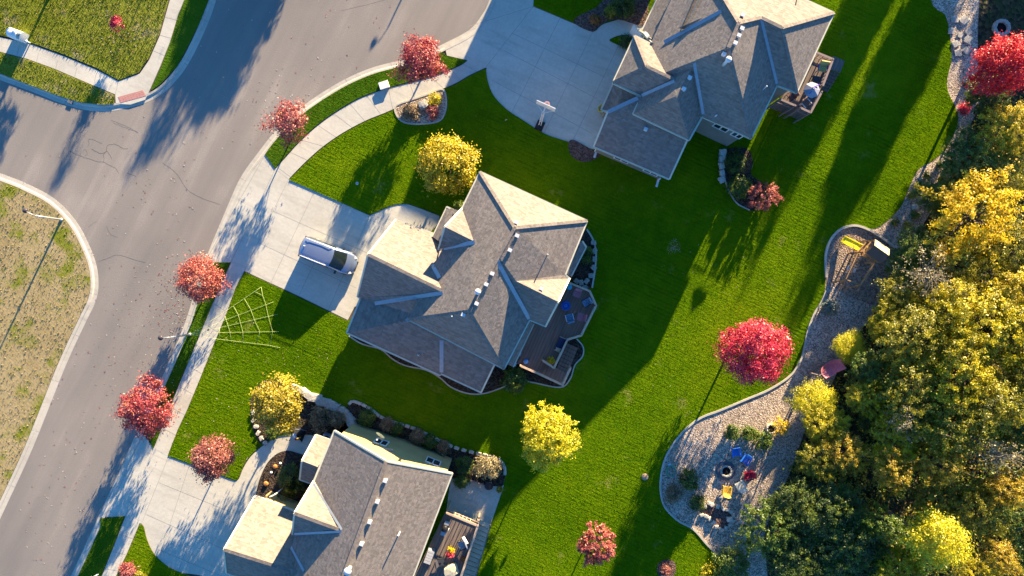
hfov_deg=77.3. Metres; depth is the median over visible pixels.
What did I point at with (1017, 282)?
autumn tree
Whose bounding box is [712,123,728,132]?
window
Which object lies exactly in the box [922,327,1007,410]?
autumn tree
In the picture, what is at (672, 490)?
dry shrub
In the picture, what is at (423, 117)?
bed round front
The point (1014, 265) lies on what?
autumn tree
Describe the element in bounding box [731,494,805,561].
autumn tree
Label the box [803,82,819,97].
patio umbrella
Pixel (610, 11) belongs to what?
shrub
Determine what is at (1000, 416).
autumn tree
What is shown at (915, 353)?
autumn tree
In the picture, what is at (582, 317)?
patio chair
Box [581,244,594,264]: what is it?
shrub
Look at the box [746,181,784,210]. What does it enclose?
shrub
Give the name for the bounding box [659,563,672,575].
young shrub
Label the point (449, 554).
potted plant
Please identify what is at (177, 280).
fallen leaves
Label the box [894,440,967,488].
autumn tree
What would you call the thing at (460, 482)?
shrub
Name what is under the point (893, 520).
autumn tree
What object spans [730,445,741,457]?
garden chair
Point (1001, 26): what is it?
ash patch
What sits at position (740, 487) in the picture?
garden chair
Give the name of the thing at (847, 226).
garden edging
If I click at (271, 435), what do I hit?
shrub
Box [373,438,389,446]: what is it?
window
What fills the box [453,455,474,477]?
shrub
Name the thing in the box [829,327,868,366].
autumn tree
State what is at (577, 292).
patio chair
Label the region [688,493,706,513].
shrub
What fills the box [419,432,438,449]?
shrub
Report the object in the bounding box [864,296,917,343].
autumn tree
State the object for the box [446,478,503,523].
patio
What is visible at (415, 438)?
shrub
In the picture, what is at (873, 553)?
autumn tree
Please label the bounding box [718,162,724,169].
stone block
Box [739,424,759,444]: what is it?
shrub
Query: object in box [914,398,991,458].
autumn tree
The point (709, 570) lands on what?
shrub
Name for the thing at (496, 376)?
garden bed
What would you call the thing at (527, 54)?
driveway
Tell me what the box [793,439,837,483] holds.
autumn tree
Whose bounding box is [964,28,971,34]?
stepping stone
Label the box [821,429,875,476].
autumn tree
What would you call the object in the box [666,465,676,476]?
garden hose
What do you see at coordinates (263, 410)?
yellow tree
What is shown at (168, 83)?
kerb
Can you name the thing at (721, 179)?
stone block
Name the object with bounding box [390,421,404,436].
shrub
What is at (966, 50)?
stepping stone
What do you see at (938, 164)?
ground shrub
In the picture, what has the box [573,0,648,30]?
garden bed
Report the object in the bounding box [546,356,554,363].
potted plant
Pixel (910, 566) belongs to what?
autumn tree
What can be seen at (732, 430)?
shrub
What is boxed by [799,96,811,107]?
patio chair
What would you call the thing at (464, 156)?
yellow tree
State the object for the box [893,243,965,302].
autumn tree
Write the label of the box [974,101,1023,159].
autumn tree
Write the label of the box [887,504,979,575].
autumn tree
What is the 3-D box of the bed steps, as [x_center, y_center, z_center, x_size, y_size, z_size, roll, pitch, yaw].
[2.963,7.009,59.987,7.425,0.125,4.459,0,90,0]
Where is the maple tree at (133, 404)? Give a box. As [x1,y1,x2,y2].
[109,369,180,444]
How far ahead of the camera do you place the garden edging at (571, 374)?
59.89 m
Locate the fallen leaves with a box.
[7,6,786,574]
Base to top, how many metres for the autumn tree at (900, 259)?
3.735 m
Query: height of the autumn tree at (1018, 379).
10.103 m
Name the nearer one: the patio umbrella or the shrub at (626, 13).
the patio umbrella
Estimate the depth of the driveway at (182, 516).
60.00 m
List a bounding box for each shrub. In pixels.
[117,561,139,575]
[133,570,148,575]
[263,427,279,439]
[277,461,304,500]
[307,405,330,435]
[326,408,346,429]
[356,406,375,426]
[379,416,396,432]
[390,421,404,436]
[399,102,418,121]
[409,426,425,444]
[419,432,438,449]
[425,103,441,121]
[427,91,443,106]
[435,438,452,456]
[451,473,470,488]
[453,200,463,209]
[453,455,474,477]
[471,454,503,480]
[499,366,529,395]
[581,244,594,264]
[589,13,601,24]
[602,2,617,19]
[612,0,635,19]
[617,33,632,49]
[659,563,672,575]
[664,483,683,505]
[677,466,699,493]
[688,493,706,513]
[698,559,722,575]
[712,544,750,575]
[722,147,748,177]
[722,424,741,441]
[725,172,752,200]
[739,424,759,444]
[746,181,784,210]
[752,429,773,452]
[768,416,791,437]
[819,297,838,317]
[889,217,902,229]
[900,219,915,231]
[907,189,917,199]
[908,209,921,220]
[921,170,932,180]
[936,160,942,169]
[957,101,972,115]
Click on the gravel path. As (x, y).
(704, 450)
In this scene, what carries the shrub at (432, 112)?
on the bed round front at (423, 117)
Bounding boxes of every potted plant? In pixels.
[445,550,454,557]
[447,545,455,553]
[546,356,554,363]
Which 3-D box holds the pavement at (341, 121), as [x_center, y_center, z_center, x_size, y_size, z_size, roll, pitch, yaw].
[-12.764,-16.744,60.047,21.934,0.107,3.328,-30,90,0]
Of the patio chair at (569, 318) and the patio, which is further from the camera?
the patio
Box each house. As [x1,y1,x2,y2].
[223,424,452,575]
[346,171,587,392]
[593,0,834,179]
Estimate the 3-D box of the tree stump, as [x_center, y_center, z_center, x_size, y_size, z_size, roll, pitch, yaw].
[12.450,17.700,59.915,0.660,0.060,0.650,0,90,0]
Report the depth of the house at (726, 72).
53.31 m
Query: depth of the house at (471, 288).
53.64 m
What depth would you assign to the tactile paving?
59.98 m
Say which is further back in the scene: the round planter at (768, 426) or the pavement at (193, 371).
the pavement at (193, 371)
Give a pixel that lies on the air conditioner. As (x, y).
(328, 435)
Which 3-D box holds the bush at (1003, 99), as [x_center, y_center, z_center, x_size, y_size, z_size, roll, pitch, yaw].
[42.450,-17.304,57.975,4.406,4.001,4.144,39,90,0]
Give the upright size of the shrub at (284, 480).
1.789 m
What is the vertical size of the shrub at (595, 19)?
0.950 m
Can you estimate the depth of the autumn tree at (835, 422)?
55.94 m
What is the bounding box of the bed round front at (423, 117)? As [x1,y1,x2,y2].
[396,90,445,122]
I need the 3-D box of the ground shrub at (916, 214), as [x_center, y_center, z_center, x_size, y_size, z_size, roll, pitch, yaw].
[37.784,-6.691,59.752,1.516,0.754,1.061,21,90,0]
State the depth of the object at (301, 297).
60.05 m
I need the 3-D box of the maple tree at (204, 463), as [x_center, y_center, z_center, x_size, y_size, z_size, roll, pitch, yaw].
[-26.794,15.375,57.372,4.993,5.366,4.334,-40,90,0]
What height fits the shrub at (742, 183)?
1.505 m
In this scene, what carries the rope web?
on the lawn at (222, 404)
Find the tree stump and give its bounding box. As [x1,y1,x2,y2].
[641,474,647,480]
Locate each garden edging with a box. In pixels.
[349,336,505,394]
[394,88,446,124]
[528,339,583,387]
[586,229,596,287]
[659,290,826,556]
[724,175,749,210]
[824,224,896,276]
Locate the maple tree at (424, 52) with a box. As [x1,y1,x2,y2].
[386,28,450,83]
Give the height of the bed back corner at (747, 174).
0.125 m
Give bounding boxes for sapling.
[108,15,124,32]
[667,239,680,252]
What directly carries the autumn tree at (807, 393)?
on the gravel path
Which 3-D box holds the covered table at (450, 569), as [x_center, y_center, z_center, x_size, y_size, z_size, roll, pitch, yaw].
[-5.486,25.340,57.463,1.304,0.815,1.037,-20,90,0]
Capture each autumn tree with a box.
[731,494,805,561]
[762,527,837,575]
[765,476,824,533]
[782,376,842,424]
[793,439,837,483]
[799,402,852,452]
[799,478,868,547]
[815,511,892,575]
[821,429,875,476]
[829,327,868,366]
[841,376,888,421]
[843,347,904,401]
[853,390,907,436]
[854,447,915,500]
[861,500,911,544]
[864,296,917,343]
[869,411,935,474]
[870,359,960,439]
[871,268,932,321]
[872,544,929,575]
[873,303,959,373]
[877,402,928,447]
[884,252,919,286]
[886,223,944,276]
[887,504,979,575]
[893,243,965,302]
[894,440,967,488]
[906,468,976,526]
[910,177,960,218]
[914,158,1023,271]
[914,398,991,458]
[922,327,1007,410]
[923,278,1001,345]
[934,246,996,288]
[936,425,1023,477]
[938,121,998,189]
[942,286,1023,377]
[945,470,1023,538]
[951,551,1007,575]
[953,374,1023,439]
[959,467,1023,509]
[961,534,1023,575]
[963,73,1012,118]
[969,345,1023,395]
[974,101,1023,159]
[974,266,1023,328]
[977,148,1023,199]
[979,219,1023,277]
[981,401,1023,463]
[990,492,1023,558]
[997,545,1023,575]
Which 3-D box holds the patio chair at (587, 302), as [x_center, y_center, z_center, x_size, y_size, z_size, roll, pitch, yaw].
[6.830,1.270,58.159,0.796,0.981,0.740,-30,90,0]
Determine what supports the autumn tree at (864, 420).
on the forest floor
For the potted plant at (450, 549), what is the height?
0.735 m
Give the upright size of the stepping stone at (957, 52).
0.144 m
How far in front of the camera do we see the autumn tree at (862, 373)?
55.65 m
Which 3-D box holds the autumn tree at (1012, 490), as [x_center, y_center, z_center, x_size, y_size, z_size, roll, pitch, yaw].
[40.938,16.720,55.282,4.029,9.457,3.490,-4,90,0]
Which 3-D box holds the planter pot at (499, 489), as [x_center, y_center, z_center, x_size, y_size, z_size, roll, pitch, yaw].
[-1.143,18.730,59.527,0.729,0.806,0.656,20,90,0]
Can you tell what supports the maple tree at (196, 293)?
on the verge at (190, 344)
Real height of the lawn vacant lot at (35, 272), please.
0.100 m
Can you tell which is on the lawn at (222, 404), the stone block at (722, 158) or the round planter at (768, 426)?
the stone block at (722, 158)
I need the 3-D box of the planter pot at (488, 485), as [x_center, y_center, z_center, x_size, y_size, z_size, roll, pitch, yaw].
[-2.147,18.378,59.680,0.821,0.500,0.821,0,90,0]
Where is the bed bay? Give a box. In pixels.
[567,228,594,287]
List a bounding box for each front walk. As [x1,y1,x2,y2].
[230,435,313,497]
[370,204,438,230]
[593,20,642,43]
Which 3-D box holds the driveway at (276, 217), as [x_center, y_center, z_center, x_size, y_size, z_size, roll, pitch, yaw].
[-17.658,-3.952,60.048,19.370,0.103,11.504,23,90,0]
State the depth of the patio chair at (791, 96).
56.95 m
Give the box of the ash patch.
[997,23,1005,32]
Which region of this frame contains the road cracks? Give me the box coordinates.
[70,0,382,262]
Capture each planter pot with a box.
[485,482,492,489]
[496,486,502,492]
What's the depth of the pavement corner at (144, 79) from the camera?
60.00 m
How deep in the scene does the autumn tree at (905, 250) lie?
56.66 m
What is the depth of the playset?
57.96 m
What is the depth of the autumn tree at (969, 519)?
53.54 m
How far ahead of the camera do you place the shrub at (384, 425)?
59.27 m
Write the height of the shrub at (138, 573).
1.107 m
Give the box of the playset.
[829,236,891,288]
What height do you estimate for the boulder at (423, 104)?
0.750 m
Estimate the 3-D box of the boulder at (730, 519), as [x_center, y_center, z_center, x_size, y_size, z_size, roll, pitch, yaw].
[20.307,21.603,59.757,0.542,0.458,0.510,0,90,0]
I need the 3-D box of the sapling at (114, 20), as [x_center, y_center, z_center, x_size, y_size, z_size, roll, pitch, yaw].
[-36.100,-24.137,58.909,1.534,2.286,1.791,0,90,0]
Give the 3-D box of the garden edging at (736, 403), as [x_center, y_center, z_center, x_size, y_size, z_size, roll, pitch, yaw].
[20.722,11.263,59.960,8.411,0.180,26.969,22,90,0]
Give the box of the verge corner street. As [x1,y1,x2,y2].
[150,0,208,90]
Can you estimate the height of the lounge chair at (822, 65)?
0.981 m
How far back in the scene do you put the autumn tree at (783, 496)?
55.60 m
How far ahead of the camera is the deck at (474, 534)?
57.80 m
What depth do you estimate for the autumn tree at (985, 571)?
56.01 m
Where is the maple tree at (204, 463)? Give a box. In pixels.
[185,428,240,486]
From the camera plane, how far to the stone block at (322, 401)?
59.50 m
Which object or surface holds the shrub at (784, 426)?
on the gravel path
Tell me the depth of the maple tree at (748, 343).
55.20 m
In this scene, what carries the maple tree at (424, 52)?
on the verge at (279, 154)
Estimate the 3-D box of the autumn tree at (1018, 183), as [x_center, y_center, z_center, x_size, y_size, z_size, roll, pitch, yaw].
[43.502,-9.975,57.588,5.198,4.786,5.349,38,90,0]
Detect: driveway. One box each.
[101,433,251,575]
[206,155,393,319]
[445,0,626,148]
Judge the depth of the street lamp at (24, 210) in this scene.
57.31 m
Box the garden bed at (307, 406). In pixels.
[250,379,347,443]
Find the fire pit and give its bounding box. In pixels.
[716,461,734,480]
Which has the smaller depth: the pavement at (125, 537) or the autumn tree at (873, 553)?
the autumn tree at (873, 553)
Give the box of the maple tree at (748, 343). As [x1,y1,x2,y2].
[709,316,798,385]
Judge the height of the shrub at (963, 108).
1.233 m
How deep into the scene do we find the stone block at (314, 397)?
59.50 m
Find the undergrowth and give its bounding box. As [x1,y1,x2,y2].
[770,93,1023,575]
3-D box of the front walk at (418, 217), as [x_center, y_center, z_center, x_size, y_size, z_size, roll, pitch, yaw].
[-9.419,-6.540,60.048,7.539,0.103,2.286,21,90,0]
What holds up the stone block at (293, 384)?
on the lawn at (222, 404)
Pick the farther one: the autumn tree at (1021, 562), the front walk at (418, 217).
the front walk at (418, 217)
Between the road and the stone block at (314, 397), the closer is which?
the stone block at (314, 397)
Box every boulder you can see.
[418,99,428,110]
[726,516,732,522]
[912,204,918,209]
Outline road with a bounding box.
[0,0,488,575]
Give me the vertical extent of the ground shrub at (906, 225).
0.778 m
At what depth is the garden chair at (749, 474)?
59.53 m
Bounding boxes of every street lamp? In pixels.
[22,208,62,220]
[158,333,191,339]
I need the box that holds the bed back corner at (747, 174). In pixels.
[724,147,772,210]
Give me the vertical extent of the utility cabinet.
1.047 m
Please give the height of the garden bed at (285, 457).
0.125 m
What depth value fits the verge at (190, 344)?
59.95 m
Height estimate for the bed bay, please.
0.125 m
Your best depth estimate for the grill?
57.00 m
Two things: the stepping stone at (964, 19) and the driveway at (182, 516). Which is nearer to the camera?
the stepping stone at (964, 19)
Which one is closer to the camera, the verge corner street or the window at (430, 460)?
the window at (430, 460)
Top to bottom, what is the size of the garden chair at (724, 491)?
1.013 m
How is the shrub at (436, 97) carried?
on the bed round front at (423, 117)
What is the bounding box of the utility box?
[378,80,389,89]
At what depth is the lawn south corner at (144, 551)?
59.95 m
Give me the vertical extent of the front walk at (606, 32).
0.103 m
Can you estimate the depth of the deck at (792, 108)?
57.40 m
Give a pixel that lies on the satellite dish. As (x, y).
(380, 435)
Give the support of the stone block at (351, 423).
on the lawn at (222, 404)
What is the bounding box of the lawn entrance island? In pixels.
[610,35,625,45]
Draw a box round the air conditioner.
[323,432,331,438]
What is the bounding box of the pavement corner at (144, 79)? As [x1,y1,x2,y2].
[0,0,183,104]
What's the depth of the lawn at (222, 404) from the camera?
59.95 m
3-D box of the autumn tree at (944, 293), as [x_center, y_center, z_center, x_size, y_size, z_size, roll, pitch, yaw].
[37.623,2.014,56.074,6.112,7.859,5.848,2,90,0]
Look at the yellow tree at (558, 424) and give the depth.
54.49 m
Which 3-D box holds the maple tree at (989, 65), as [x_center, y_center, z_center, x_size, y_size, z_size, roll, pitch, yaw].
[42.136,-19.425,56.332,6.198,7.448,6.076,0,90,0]
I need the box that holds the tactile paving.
[118,90,145,102]
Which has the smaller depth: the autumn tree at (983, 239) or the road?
the autumn tree at (983, 239)
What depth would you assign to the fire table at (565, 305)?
58.23 m
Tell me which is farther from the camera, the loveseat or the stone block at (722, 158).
the stone block at (722, 158)
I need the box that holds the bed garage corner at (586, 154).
[568,140,599,161]
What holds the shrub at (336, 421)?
on the lawn at (222, 404)
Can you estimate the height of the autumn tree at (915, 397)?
8.508 m
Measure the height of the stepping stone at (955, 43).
0.148 m
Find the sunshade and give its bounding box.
[805,354,846,377]
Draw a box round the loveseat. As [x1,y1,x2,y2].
[554,336,565,352]
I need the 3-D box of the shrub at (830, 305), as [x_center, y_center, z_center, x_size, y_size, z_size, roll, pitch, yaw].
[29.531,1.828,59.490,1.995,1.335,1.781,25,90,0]
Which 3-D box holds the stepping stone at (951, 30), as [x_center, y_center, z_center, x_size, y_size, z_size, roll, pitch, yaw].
[41.122,-24.070,59.894,0.591,0.145,0.653,7,90,0]
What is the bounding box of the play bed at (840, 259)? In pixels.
[825,227,893,304]
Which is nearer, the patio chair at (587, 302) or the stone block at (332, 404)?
the patio chair at (587, 302)
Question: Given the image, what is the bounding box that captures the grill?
[440,521,449,536]
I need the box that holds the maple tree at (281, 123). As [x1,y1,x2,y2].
[254,93,310,152]
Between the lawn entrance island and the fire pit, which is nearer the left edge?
the lawn entrance island
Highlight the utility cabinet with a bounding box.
[6,27,28,43]
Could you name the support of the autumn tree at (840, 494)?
on the forest floor
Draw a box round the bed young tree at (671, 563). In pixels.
[657,559,675,575]
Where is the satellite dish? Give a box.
[376,432,383,440]
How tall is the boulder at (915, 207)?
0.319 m
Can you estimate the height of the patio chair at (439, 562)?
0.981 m
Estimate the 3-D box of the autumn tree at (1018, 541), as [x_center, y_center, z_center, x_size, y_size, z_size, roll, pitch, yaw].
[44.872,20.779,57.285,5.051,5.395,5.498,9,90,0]
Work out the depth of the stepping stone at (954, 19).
59.83 m
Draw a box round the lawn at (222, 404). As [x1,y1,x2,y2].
[168,0,957,575]
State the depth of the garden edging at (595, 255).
59.88 m
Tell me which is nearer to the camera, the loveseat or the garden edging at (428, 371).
the loveseat
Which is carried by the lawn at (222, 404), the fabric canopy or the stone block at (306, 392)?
the stone block at (306, 392)
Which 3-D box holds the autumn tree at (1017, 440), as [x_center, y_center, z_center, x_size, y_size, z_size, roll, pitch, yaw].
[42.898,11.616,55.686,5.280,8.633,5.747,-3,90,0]
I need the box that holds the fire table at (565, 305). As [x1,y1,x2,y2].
[561,301,570,310]
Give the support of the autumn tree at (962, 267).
on the forest floor
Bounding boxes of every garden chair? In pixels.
[721,485,732,498]
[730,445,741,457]
[734,479,747,493]
[740,452,753,465]
[742,470,756,480]
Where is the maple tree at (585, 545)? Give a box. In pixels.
[576,520,616,567]
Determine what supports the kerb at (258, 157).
on the road
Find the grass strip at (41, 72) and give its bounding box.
[0,52,114,104]
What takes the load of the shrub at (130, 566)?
on the lawn south corner at (144, 551)
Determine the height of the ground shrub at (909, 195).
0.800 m
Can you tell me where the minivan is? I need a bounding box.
[298,236,358,274]
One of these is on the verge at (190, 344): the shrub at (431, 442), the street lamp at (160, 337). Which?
the street lamp at (160, 337)
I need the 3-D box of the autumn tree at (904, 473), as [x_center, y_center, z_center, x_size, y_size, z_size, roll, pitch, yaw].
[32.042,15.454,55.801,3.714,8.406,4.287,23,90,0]
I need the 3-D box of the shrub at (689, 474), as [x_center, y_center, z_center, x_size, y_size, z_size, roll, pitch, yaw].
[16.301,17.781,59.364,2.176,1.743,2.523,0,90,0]
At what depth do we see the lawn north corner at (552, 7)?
59.95 m
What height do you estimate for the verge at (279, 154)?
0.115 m
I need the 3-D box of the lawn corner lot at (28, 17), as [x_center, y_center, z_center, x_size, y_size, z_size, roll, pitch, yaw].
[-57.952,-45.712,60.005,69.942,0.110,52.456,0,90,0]
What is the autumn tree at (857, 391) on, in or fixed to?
on the forest floor
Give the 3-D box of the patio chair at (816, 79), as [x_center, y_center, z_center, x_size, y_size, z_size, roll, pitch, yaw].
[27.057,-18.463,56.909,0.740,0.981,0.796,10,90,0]
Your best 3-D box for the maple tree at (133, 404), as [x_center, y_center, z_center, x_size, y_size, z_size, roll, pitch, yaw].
[-32.558,10.823,57.421,5.468,5.268,6.138,32,90,0]
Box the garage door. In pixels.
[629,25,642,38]
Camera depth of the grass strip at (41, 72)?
59.95 m
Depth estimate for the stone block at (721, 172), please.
59.59 m
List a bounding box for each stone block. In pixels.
[291,383,302,392]
[301,387,310,398]
[307,393,322,401]
[315,397,331,406]
[326,400,340,411]
[336,406,348,414]
[345,412,355,423]
[346,420,356,426]
[717,176,724,183]
[718,155,725,162]
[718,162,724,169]
[719,149,726,155]
[719,169,724,175]
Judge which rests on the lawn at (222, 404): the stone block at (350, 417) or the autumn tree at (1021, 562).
the stone block at (350, 417)
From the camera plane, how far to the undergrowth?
59.34 m
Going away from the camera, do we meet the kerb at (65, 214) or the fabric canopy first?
the fabric canopy
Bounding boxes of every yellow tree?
[246,371,305,440]
[411,129,481,196]
[519,400,582,473]
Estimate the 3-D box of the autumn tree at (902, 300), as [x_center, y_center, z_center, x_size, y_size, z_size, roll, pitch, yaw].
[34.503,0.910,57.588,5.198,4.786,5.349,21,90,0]
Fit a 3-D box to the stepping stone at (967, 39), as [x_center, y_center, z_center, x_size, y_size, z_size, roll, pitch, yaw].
[42.664,-23.243,59.894,0.756,0.151,0.779,26,90,0]
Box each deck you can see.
[415,501,490,575]
[517,282,596,385]
[766,52,844,122]
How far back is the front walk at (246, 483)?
60.00 m
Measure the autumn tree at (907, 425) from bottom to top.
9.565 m
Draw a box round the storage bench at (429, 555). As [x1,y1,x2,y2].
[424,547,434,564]
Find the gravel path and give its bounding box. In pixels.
[661,0,979,575]
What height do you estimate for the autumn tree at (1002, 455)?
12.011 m
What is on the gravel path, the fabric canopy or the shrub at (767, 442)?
the shrub at (767, 442)
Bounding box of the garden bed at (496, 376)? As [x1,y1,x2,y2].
[351,336,514,393]
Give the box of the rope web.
[190,287,278,347]
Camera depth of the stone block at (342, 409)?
59.51 m
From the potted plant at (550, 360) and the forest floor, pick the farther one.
the forest floor
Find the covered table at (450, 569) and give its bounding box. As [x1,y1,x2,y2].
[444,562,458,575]
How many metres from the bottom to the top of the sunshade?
2.530 m
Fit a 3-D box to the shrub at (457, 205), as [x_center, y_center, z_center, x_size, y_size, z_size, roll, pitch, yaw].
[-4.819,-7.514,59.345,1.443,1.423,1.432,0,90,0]
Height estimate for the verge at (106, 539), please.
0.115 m
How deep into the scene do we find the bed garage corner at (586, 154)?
59.93 m
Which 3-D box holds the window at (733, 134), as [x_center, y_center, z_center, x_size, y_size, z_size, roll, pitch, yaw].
[19.711,-13.411,55.950,0.957,1.390,0.120,26,90,0]
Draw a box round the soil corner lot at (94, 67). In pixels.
[0,0,195,102]
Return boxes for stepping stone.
[948,27,954,34]
[951,16,958,22]
[951,40,959,47]
[954,49,961,56]
[959,14,969,25]
[962,46,970,54]
[963,35,972,44]
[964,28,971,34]
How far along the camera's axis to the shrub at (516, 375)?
58.86 m
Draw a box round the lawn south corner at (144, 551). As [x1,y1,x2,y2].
[117,524,190,575]
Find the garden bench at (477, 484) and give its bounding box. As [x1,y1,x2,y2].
[469,479,483,488]
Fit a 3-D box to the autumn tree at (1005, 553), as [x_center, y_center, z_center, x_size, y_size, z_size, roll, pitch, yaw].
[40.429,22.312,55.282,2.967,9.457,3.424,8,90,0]
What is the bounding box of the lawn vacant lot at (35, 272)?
[0,181,90,499]
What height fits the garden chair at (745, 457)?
1.013 m
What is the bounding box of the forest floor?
[764,0,1023,575]
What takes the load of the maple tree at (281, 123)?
on the verge at (279, 154)
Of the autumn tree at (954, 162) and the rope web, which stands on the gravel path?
the autumn tree at (954, 162)
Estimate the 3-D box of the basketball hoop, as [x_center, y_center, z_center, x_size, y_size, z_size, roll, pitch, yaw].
[2.808,-15.666,57.962,1.800,3.975,1.971,24,90,0]
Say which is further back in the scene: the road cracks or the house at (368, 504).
the road cracks
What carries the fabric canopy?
on the garden bed at (307, 406)
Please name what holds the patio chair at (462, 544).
on the deck at (474, 534)
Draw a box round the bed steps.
[511,339,582,386]
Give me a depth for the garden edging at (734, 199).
59.90 m
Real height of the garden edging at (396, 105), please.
0.170 m
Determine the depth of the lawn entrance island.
59.95 m
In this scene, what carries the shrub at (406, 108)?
on the bed round front at (423, 117)
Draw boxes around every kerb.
[0,0,215,111]
[0,173,97,517]
[71,0,495,575]
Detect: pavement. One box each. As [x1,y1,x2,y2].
[102,516,139,575]
[154,263,243,455]
[276,60,485,178]
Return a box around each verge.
[78,516,124,575]
[148,262,230,447]
[265,52,466,167]
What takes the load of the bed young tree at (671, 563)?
on the lawn at (222, 404)
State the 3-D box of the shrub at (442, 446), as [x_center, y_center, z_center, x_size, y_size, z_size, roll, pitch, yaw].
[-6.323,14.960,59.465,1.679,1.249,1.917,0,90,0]
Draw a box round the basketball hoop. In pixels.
[534,100,555,131]
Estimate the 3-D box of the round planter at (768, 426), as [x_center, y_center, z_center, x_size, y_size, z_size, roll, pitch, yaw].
[24.200,13.150,59.795,1.040,0.350,1.040,0,90,0]
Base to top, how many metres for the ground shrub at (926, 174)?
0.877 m
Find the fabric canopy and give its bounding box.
[293,428,306,441]
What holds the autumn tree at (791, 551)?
on the forest floor
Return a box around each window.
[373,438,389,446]
[425,456,441,466]
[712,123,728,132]
[730,132,742,138]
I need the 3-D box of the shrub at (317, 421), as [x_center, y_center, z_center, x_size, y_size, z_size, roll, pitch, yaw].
[-17.789,12.235,59.257,2.328,1.732,2.870,17,90,0]
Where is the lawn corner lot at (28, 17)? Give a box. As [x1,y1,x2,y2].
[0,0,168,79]
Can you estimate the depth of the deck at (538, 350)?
58.65 m
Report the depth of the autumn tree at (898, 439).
54.26 m
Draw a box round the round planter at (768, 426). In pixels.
[765,423,776,433]
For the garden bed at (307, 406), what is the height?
0.125 m
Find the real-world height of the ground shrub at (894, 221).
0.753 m
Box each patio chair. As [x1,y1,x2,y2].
[434,556,444,568]
[457,539,467,550]
[565,313,574,323]
[572,288,582,297]
[576,312,587,321]
[582,297,592,307]
[785,91,800,101]
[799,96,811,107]
[811,75,821,83]
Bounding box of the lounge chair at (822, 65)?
[816,60,830,71]
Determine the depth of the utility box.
59.66 m
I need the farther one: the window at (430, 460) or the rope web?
the rope web
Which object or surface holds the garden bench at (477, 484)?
on the patio
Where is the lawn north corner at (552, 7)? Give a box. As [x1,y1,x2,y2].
[533,0,654,31]
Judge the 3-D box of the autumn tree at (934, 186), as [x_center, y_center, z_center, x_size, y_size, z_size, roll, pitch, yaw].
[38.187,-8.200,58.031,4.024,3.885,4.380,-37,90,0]
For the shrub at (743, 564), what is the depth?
58.71 m
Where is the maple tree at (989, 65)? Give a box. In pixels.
[960,30,1023,98]
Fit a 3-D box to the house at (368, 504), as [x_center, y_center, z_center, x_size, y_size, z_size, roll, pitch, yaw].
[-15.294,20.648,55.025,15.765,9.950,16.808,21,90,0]
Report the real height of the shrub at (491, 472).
1.612 m
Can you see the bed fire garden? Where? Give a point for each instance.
(719, 515)
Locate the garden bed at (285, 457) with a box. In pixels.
[257,451,309,501]
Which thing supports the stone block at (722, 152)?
on the lawn at (222, 404)
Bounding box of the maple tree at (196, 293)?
[170,249,232,304]
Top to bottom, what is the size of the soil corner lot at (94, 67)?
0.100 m
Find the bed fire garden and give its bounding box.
[699,504,730,527]

